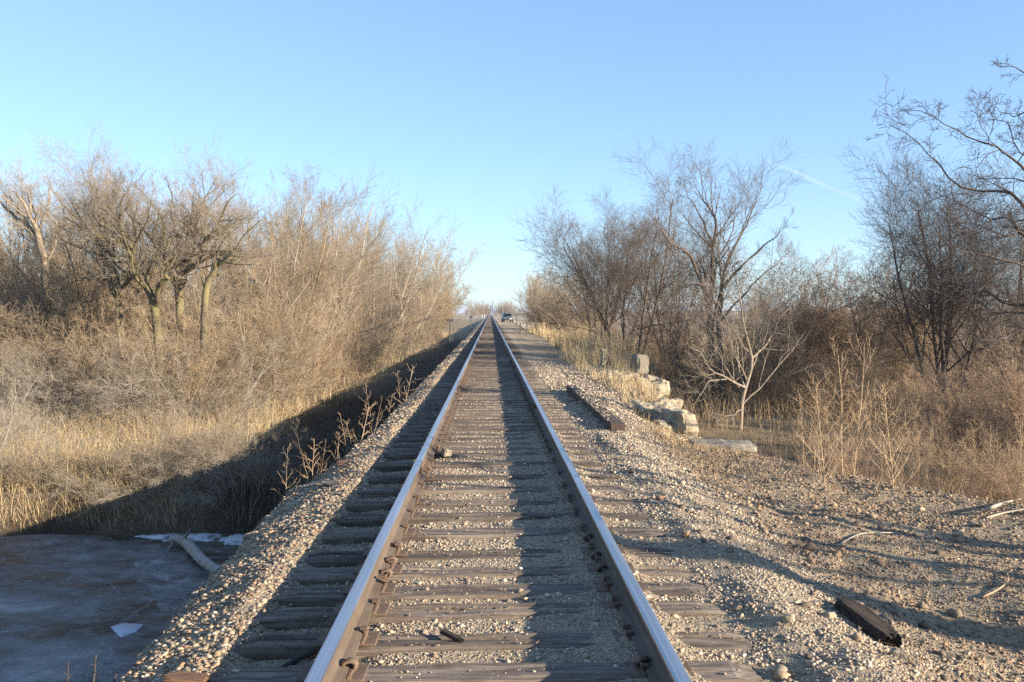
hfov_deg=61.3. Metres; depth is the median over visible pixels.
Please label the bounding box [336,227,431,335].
willow tree
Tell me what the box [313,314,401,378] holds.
shrub
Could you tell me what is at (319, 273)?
willow tree
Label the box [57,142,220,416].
mossy tree
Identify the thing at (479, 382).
railroad tie
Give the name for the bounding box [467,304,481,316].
bare tree
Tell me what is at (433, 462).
tie plate
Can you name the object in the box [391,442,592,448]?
railroad tie
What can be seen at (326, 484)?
tie stub
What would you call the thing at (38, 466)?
shrub
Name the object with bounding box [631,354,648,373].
stone block
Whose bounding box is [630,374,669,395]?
stone block
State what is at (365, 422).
sapling
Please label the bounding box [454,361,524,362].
railroad tie
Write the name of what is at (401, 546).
rail anchor
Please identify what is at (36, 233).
bare tree
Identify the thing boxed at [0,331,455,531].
meadow grass
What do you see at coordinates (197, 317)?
shrub
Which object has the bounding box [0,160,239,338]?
willow tree
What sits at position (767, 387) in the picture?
shrub
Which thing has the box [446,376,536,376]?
railroad tie
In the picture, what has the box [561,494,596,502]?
tie plate
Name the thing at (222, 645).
shoulder gravel
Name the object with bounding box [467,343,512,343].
railroad tie
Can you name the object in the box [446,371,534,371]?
railroad tie
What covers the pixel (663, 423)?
stone
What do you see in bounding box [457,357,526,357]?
railroad tie
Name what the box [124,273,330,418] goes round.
shrub
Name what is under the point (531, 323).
fence
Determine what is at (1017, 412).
shrub
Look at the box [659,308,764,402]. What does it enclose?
shrub
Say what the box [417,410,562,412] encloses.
railroad tie
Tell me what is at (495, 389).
railroad tie
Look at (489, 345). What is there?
railroad tie
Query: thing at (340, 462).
rusty wood
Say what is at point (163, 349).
shrub
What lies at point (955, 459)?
shrub
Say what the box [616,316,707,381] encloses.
shrub
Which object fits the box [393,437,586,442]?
railroad tie
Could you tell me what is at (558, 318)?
willow tree
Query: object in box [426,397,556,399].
railroad tie
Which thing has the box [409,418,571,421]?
railroad tie
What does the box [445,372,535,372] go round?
railroad tie
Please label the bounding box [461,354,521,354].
railroad tie
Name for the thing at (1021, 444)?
sapling
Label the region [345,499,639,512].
railroad tie
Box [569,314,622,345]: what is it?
shrub
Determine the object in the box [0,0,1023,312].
sky
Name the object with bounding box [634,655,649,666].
rail anchor
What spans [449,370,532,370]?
railroad tie
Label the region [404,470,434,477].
tie plate
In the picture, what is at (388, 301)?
willow tree
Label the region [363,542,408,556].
tie plate
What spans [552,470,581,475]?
tie plate
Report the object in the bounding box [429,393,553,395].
railroad tie
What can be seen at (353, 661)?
rail anchor
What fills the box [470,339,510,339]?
railroad tie
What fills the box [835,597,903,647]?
wood chunk
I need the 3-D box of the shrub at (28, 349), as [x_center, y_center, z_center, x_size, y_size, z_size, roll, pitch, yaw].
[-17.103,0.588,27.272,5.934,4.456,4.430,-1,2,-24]
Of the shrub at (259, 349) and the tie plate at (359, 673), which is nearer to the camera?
the tie plate at (359, 673)
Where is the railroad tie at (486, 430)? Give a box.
[400,428,582,433]
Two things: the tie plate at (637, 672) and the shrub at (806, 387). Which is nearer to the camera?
the tie plate at (637, 672)
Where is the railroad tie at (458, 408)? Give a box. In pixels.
[419,407,563,409]
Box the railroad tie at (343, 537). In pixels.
[321,527,666,544]
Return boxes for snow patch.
[134,533,222,541]
[219,534,242,544]
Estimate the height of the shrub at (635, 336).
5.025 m
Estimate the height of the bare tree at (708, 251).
10.237 m
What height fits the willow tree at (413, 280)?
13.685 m
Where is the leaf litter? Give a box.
[632,429,1023,681]
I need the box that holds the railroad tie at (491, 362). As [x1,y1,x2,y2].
[455,362,527,362]
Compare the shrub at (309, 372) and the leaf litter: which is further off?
the shrub at (309, 372)
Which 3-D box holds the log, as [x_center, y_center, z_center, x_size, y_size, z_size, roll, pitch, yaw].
[-5.524,3.646,14.648,0.966,1.084,3.157,-1,2,-26]
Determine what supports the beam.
on the ground at (534, 347)
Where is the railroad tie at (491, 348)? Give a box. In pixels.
[464,348,517,348]
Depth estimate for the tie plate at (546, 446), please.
10.61 m
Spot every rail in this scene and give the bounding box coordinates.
[304,317,488,681]
[491,315,691,681]
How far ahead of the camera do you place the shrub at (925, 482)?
11.33 m
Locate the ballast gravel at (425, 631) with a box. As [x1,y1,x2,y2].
[205,372,792,681]
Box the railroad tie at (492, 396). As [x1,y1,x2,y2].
[431,395,553,396]
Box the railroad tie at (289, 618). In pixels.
[253,601,726,630]
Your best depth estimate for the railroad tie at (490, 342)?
48.95 m
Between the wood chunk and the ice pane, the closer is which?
the wood chunk
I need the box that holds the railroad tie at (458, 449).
[386,447,590,452]
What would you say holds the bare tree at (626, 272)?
on the ground at (534, 347)
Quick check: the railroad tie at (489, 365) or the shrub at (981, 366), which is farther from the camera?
the shrub at (981, 366)
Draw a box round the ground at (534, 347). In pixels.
[0,309,1023,681]
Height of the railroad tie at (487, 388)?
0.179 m
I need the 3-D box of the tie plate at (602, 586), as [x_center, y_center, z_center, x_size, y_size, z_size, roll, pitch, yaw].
[0.652,1.483,5.232,0.300,0.093,0.180,0,2,-1]
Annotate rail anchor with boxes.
[342,657,358,671]
[380,568,392,578]
[386,556,396,564]
[392,541,402,549]
[583,533,592,540]
[590,551,601,559]
[596,564,607,572]
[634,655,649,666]
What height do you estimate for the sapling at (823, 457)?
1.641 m
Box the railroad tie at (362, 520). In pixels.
[327,512,650,527]
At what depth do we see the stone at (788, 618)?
4.53 m
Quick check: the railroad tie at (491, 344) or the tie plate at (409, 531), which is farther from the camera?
the railroad tie at (491, 344)
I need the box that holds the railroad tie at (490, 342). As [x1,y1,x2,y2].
[469,342,511,342]
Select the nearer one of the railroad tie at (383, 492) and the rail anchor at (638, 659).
the rail anchor at (638, 659)
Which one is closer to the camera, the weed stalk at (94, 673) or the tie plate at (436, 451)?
the weed stalk at (94, 673)
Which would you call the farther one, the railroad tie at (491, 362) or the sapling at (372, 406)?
the railroad tie at (491, 362)
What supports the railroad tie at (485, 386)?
on the ground at (534, 347)
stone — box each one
[440,447,452,456]
[652,397,667,403]
[654,420,668,429]
[664,401,678,408]
[782,613,794,623]
[822,612,837,621]
[891,647,909,660]
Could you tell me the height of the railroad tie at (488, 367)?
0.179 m
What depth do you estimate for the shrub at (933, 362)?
35.88 m
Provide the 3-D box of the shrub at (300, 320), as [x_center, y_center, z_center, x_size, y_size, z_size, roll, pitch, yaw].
[-9.221,0.035,29.891,6.640,6.122,8.932,0,2,15]
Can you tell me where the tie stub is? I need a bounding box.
[318,480,369,488]
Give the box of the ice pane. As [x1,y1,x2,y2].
[111,623,143,636]
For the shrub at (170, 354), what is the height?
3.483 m
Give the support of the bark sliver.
on the railroad tie at (268, 647)
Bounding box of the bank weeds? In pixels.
[630,409,1023,501]
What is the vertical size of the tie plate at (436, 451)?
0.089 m
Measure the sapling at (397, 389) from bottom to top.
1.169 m
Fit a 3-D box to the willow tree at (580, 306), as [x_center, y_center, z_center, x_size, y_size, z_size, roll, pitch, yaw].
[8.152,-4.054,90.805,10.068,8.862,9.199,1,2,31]
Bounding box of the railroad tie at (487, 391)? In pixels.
[433,391,550,392]
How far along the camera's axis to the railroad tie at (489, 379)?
21.69 m
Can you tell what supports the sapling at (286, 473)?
on the ground at (534, 347)
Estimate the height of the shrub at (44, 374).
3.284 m
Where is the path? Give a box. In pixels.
[500,318,530,328]
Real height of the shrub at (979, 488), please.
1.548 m
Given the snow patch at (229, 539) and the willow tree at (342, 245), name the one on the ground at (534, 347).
the willow tree at (342, 245)
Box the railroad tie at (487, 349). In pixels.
[462,349,517,349]
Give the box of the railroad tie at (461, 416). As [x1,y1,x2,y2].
[405,415,567,418]
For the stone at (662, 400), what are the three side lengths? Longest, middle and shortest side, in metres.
0.372 x 0.318 x 0.287 m
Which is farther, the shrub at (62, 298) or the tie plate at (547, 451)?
the shrub at (62, 298)
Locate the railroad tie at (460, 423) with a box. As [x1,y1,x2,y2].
[405,421,574,425]
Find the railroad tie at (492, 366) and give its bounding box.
[453,366,530,366]
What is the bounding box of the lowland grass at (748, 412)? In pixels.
[551,326,1023,492]
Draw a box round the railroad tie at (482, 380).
[440,380,539,381]
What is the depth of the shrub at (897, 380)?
35.53 m
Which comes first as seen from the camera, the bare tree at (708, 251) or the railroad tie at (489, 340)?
the bare tree at (708, 251)
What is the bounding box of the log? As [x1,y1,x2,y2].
[164,518,219,572]
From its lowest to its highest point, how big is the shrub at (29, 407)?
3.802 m
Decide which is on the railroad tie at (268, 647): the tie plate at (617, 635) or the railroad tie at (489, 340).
the tie plate at (617, 635)
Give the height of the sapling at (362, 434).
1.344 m
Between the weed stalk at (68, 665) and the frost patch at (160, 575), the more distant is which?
the frost patch at (160, 575)
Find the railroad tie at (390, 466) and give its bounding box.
[371,461,604,471]
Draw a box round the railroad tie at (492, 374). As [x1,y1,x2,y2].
[446,374,536,374]
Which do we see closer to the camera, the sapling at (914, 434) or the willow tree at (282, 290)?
the sapling at (914, 434)
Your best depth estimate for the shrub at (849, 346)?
42.45 m
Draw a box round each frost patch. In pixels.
[0,658,123,681]
[127,545,194,611]
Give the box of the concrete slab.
[687,438,756,452]
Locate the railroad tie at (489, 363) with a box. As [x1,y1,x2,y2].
[452,363,527,363]
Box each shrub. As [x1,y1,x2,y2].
[0,219,89,394]
[0,225,283,410]
[0,234,83,380]
[0,254,151,386]
[0,280,129,410]
[0,297,141,413]
[0,303,72,407]
[0,327,145,440]
[0,332,132,423]
[0,338,118,421]
[0,347,129,459]
[0,371,134,526]
[0,442,73,490]
[2,350,192,433]
[10,281,309,391]
[26,300,167,403]
[28,455,148,514]
[44,324,180,423]
[55,347,248,440]
[69,338,265,425]
[76,288,297,426]
[81,338,296,416]
[86,427,248,517]
[90,321,225,388]
[90,414,189,489]
[92,328,307,432]
[105,270,305,400]
[106,324,228,412]
[111,323,266,425]
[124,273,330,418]
[141,396,236,465]
[162,423,306,514]
[163,285,359,411]
[166,405,262,492]
[168,260,370,415]
[207,416,331,495]
[211,323,330,408]
[228,297,403,400]
[282,303,381,389]
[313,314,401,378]
[340,301,425,368]
[354,316,452,362]
[385,316,441,353]
[408,310,454,349]
[420,319,444,342]
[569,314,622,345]
[591,306,690,362]
[593,324,621,342]
[601,325,673,361]
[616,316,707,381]
[630,309,715,373]
[646,324,723,399]
[649,318,779,407]
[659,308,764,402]
[687,240,861,389]
[691,252,863,409]
[717,326,788,404]
[718,241,884,406]
[725,308,855,379]
[748,354,807,413]
[758,344,855,416]
[767,306,858,353]
[792,243,924,410]
[794,436,913,479]
[803,346,892,420]
[811,426,913,484]
[820,308,886,370]
[834,348,953,437]
[843,283,934,360]
[844,251,979,392]
[844,305,967,395]
[860,471,953,491]
[881,306,996,371]
[882,363,1006,454]
[883,421,993,495]
[887,344,1023,482]
[890,358,1023,473]
[895,407,1023,503]
[910,317,1022,399]
[910,452,1022,501]
[931,318,1023,402]
[952,427,1023,504]
[964,330,1023,475]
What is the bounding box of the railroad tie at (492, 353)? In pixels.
[461,353,522,353]
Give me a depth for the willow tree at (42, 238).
34.68 m
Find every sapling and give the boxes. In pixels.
[273,443,299,494]
[292,430,329,484]
[300,439,327,479]
[325,432,344,463]
[334,396,386,458]
[346,401,375,452]
[359,383,394,433]
[388,363,418,405]
[389,371,403,407]
[781,387,845,470]
[787,368,865,491]
[789,409,810,457]
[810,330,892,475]
[840,382,875,465]
[855,381,927,488]
[891,394,937,460]
[907,421,938,486]
[926,392,965,478]
[946,420,1011,481]
[988,398,1023,484]
[999,414,1023,495]
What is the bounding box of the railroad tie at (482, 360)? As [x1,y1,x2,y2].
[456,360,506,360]
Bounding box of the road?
[459,315,675,318]
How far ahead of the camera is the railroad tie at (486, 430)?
12.27 m
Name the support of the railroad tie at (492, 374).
on the ground at (534, 347)
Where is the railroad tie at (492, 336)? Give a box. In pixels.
[474,336,509,336]
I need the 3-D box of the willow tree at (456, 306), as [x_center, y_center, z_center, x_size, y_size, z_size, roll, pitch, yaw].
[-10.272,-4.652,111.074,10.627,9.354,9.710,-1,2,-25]
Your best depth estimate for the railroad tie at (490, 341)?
50.38 m
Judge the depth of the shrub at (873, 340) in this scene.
29.75 m
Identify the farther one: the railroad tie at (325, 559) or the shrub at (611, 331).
the shrub at (611, 331)
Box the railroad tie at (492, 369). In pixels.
[448,369,529,369]
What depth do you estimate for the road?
323.54 m
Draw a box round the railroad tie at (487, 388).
[434,388,548,389]
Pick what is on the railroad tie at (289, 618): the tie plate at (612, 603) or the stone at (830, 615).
the tie plate at (612, 603)
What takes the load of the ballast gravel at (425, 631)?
on the ground at (534, 347)
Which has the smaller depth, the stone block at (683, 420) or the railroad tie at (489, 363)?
the stone block at (683, 420)
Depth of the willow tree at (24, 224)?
45.62 m
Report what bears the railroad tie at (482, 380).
on the ground at (534, 347)
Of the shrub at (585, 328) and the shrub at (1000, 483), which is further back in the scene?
the shrub at (585, 328)
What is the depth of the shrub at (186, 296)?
30.80 m
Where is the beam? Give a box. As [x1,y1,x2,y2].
[566,385,624,431]
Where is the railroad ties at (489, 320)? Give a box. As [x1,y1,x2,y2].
[483,315,497,322]
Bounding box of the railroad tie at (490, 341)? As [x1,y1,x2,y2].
[470,341,511,341]
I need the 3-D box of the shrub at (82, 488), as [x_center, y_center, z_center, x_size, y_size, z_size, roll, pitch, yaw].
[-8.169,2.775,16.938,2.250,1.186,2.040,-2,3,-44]
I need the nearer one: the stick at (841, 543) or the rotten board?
the rotten board
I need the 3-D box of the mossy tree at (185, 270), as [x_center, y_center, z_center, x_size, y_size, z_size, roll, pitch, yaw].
[-10.699,-1.956,27.897,6.351,9.470,4.835,0,2,-1]
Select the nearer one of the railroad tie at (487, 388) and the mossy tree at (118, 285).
the railroad tie at (487, 388)
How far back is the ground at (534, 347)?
7.25 m
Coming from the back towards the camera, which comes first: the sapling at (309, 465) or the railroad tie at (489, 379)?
the railroad tie at (489, 379)
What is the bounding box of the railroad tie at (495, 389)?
[434,389,552,391]
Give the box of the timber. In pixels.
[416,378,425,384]
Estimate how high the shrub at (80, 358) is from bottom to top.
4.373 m
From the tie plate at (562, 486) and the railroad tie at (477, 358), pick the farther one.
the railroad tie at (477, 358)
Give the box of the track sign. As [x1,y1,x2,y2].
[446,319,454,354]
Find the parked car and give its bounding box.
[501,313,512,321]
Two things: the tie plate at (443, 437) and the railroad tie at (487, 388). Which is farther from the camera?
the railroad tie at (487, 388)
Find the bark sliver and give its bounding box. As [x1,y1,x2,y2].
[439,628,464,642]
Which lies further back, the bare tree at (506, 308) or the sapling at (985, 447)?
the bare tree at (506, 308)
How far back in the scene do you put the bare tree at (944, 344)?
26.01 m
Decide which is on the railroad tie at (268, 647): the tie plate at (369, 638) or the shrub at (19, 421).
the tie plate at (369, 638)
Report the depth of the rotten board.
3.90 m
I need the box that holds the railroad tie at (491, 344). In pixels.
[468,344,512,344]
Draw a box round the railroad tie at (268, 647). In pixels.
[234,632,753,660]
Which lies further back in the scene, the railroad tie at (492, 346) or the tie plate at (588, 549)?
the railroad tie at (492, 346)
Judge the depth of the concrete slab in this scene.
13.04 m
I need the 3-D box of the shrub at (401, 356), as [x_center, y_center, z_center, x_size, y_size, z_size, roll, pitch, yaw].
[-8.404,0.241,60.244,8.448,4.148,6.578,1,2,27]
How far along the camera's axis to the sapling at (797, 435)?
20.35 m
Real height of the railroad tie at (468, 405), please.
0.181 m
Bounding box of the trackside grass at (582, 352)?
[525,321,685,422]
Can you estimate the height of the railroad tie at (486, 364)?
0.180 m
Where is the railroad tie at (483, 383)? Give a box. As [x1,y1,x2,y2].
[437,383,540,384]
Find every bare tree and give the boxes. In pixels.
[0,142,78,344]
[16,117,148,313]
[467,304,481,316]
[468,300,489,316]
[478,299,488,316]
[491,136,756,355]
[491,305,498,315]
[494,299,512,315]
[496,301,514,312]
[518,180,675,341]
[587,186,733,377]
[641,137,811,406]
[659,224,834,432]
[738,298,763,316]
[822,133,1023,419]
[864,55,1023,376]
[881,145,1023,421]
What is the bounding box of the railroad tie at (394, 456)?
[382,452,598,460]
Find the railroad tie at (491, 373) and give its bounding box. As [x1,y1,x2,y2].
[445,373,536,373]
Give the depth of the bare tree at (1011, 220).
12.91 m
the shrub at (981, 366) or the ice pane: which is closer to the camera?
the ice pane
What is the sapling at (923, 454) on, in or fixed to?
on the ground at (534, 347)
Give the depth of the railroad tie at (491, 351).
37.65 m
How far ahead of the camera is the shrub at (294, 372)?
28.46 m
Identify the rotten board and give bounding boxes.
[161,671,209,681]
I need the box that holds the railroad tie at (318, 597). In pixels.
[273,582,706,606]
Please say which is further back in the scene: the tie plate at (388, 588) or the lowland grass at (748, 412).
the lowland grass at (748, 412)
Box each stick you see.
[838,532,892,545]
[981,498,1020,513]
[982,568,1008,597]
[984,508,1023,518]
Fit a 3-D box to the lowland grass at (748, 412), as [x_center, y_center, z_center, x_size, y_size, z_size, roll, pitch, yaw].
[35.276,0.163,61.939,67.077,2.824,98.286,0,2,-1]
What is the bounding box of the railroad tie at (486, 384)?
[434,384,542,385]
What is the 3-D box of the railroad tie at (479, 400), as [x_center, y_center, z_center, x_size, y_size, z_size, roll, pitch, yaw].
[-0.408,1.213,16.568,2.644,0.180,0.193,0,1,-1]
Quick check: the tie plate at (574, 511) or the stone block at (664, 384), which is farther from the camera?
the stone block at (664, 384)
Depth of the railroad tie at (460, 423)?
13.10 m
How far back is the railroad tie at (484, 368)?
26.03 m
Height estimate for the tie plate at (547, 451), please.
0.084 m
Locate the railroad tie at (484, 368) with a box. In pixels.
[447,368,530,369]
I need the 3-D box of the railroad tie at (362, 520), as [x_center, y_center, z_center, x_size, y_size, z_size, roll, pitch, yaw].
[-0.188,1.507,7.095,2.675,0.179,0.196,0,1,-2]
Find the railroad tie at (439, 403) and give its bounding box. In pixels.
[422,402,555,404]
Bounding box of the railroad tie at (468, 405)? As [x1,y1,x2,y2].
[422,404,556,406]
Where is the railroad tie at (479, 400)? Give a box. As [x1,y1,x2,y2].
[424,399,556,401]
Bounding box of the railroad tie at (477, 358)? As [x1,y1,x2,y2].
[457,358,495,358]
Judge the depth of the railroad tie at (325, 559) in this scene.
5.96 m
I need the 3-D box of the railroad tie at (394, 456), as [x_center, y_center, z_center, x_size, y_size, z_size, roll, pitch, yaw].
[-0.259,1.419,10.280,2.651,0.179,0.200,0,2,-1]
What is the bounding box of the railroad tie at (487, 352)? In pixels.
[457,352,517,352]
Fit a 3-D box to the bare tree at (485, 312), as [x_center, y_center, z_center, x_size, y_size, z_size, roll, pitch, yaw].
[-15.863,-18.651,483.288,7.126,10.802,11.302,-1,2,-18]
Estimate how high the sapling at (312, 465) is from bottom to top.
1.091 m
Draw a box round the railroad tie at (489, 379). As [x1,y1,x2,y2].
[442,379,537,379]
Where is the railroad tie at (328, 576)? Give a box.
[290,565,692,585]
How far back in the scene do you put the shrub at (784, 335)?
40.88 m
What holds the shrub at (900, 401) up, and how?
on the ground at (534, 347)
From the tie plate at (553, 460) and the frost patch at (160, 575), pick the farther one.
the frost patch at (160, 575)
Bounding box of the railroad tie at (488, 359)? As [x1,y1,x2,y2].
[456,359,522,359]
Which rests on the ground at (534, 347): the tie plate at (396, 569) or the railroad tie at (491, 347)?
the railroad tie at (491, 347)
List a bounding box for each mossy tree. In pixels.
[5,157,161,400]
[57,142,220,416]
[102,135,265,412]
[171,183,293,415]
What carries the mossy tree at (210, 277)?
on the ground at (534, 347)
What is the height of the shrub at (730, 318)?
6.827 m
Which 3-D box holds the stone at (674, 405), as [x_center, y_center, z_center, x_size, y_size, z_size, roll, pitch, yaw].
[3.295,1.443,17.841,0.314,0.277,0.395,3,38,-25]
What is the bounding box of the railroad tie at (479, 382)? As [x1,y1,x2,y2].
[438,382,518,382]
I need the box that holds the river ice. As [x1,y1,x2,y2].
[0,533,246,681]
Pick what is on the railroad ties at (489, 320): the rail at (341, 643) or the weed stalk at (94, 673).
the rail at (341, 643)
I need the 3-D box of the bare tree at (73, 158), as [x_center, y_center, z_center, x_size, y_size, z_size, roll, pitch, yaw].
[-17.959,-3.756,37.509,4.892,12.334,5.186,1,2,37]
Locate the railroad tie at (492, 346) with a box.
[467,346,516,346]
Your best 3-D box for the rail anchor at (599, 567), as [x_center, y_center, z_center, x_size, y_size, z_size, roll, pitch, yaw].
[0.627,1.455,5.517,0.184,0.067,0.070,0,2,-1]
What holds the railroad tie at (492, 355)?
on the ground at (534, 347)
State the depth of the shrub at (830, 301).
32.03 m
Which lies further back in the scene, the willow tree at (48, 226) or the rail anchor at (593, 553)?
the willow tree at (48, 226)
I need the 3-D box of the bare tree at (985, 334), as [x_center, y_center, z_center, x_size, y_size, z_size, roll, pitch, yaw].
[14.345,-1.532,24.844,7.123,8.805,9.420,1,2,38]
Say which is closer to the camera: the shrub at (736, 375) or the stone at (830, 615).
the stone at (830, 615)
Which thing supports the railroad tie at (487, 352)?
on the ground at (534, 347)
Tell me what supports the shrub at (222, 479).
on the ground at (534, 347)
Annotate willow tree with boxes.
[0,142,102,343]
[0,159,168,320]
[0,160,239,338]
[0,171,176,352]
[0,187,281,379]
[1,181,88,279]
[3,164,284,363]
[98,180,395,374]
[121,163,396,382]
[134,160,370,359]
[183,127,409,376]
[196,187,391,315]
[237,160,375,361]
[242,214,391,339]
[289,188,475,352]
[291,172,428,360]
[313,216,442,348]
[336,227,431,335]
[346,221,466,348]
[375,234,463,340]
[378,219,486,343]
[407,270,476,334]
[510,270,571,327]
[516,265,557,318]
[517,257,576,329]
[529,269,602,334]
[541,267,627,336]
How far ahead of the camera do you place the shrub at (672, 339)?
45.74 m
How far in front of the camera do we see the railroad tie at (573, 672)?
3.98 m
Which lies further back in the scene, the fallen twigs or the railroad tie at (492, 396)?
the railroad tie at (492, 396)
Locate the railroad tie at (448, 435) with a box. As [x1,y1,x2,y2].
[399,433,581,437]
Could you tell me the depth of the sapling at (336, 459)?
10.58 m
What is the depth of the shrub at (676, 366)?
32.96 m
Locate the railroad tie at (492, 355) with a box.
[462,355,522,355]
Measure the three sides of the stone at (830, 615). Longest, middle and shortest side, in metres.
0.084 x 0.068 x 0.057 m
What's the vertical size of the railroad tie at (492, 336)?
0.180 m
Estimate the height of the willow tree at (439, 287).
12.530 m
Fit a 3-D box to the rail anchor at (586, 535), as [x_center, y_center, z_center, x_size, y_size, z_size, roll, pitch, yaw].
[0.607,1.431,6.289,0.184,0.067,0.070,0,2,-1]
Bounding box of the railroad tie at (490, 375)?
[444,375,537,376]
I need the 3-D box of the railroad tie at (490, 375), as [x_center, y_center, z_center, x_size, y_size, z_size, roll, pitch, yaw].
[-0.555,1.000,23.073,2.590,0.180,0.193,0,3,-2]
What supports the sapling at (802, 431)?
on the ground at (534, 347)
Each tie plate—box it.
[297,657,368,681]
[316,626,379,645]
[331,598,389,615]
[343,574,396,594]
[353,560,402,573]
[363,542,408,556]
[374,524,415,535]
[383,509,420,518]
[390,495,425,503]
[397,482,430,490]
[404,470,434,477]
[410,456,438,464]
[416,448,440,453]
[422,439,445,443]
[424,433,447,438]
[541,442,565,448]
[543,447,568,453]
[547,457,574,463]
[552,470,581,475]
[556,482,588,489]
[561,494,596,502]
[566,507,604,516]
[572,523,613,532]
[580,542,625,554]
[586,557,635,571]
[593,575,646,591]
[601,595,657,610]
[612,623,674,641]
[624,655,695,677]
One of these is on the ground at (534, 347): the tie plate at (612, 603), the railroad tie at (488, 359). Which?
the railroad tie at (488, 359)
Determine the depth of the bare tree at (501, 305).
502.88 m
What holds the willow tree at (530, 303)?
on the ground at (534, 347)
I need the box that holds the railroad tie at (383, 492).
[355,485,634,497]
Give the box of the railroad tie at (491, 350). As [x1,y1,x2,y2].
[462,350,519,350]
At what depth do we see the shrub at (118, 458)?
17.26 m
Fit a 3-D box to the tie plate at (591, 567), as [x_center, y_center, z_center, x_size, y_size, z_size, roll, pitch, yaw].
[0.642,1.470,5.629,0.300,0.094,0.180,0,2,-1]
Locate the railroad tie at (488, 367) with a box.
[448,367,529,367]
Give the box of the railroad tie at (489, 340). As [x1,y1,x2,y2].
[470,340,509,340]
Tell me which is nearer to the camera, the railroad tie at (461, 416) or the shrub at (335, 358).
the railroad tie at (461, 416)
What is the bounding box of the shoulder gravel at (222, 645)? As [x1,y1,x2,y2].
[119,337,471,681]
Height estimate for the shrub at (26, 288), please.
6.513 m
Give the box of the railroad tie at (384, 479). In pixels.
[368,474,620,484]
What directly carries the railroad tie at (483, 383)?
on the ground at (534, 347)
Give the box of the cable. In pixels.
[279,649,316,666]
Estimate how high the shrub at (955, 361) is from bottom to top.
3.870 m
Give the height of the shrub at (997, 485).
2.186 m
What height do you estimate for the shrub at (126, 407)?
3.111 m
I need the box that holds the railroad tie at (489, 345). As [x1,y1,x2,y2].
[465,345,514,345]
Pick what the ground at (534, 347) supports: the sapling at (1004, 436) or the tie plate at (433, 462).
the sapling at (1004, 436)
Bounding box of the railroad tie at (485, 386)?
[434,385,548,387]
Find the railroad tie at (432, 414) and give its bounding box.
[415,412,563,415]
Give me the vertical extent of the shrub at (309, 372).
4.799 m
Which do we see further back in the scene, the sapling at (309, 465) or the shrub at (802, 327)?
the shrub at (802, 327)
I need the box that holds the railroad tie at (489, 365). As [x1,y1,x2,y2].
[451,365,529,366]
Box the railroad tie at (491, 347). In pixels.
[466,347,516,347]
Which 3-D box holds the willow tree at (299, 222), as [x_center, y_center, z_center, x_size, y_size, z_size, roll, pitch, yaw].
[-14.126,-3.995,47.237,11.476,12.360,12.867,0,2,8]
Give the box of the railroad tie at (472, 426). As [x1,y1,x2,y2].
[404,425,573,428]
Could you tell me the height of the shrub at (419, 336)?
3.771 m
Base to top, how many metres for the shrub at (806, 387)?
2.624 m
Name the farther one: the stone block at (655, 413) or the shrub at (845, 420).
the stone block at (655, 413)
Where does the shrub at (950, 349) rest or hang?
on the ground at (534, 347)
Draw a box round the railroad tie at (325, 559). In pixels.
[304,548,674,567]
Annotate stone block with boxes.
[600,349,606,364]
[607,373,638,380]
[625,400,673,411]
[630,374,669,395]
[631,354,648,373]
[643,407,665,421]
[659,398,682,409]
[661,408,698,434]
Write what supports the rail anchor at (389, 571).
attached to the rail at (341, 643)
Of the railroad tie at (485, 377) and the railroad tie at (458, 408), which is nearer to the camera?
the railroad tie at (458, 408)
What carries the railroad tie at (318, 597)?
on the ground at (534, 347)
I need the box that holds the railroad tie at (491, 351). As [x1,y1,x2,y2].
[461,351,520,351]
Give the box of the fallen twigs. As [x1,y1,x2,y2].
[632,435,1023,666]
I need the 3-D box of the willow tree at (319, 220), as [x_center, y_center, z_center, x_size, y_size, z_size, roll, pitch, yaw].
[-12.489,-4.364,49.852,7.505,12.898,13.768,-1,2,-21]
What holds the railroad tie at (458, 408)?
on the ground at (534, 347)
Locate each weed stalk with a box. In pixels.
[63,661,73,681]
[90,655,98,681]
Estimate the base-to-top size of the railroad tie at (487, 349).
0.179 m
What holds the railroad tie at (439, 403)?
on the ground at (534, 347)
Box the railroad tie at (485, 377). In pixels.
[441,377,538,378]
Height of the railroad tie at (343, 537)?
0.181 m
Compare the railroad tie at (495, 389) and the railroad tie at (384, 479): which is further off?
the railroad tie at (495, 389)
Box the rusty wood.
[336,459,386,466]
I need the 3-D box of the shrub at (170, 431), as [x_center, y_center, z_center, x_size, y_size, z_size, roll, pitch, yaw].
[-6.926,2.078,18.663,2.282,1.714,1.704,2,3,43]
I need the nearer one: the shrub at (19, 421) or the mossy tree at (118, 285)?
the shrub at (19, 421)
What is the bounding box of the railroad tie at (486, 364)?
[454,364,525,364]
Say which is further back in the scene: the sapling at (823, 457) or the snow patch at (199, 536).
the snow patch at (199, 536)
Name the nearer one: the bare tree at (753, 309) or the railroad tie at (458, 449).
the railroad tie at (458, 449)
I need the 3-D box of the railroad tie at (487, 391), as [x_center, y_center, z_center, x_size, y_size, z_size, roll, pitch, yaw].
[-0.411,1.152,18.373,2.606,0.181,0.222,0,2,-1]
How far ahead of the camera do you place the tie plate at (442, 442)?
11.02 m
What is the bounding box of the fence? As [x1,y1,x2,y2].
[520,322,550,334]
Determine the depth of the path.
140.43 m
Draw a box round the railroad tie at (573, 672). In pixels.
[209,661,765,681]
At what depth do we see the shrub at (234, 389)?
24.44 m

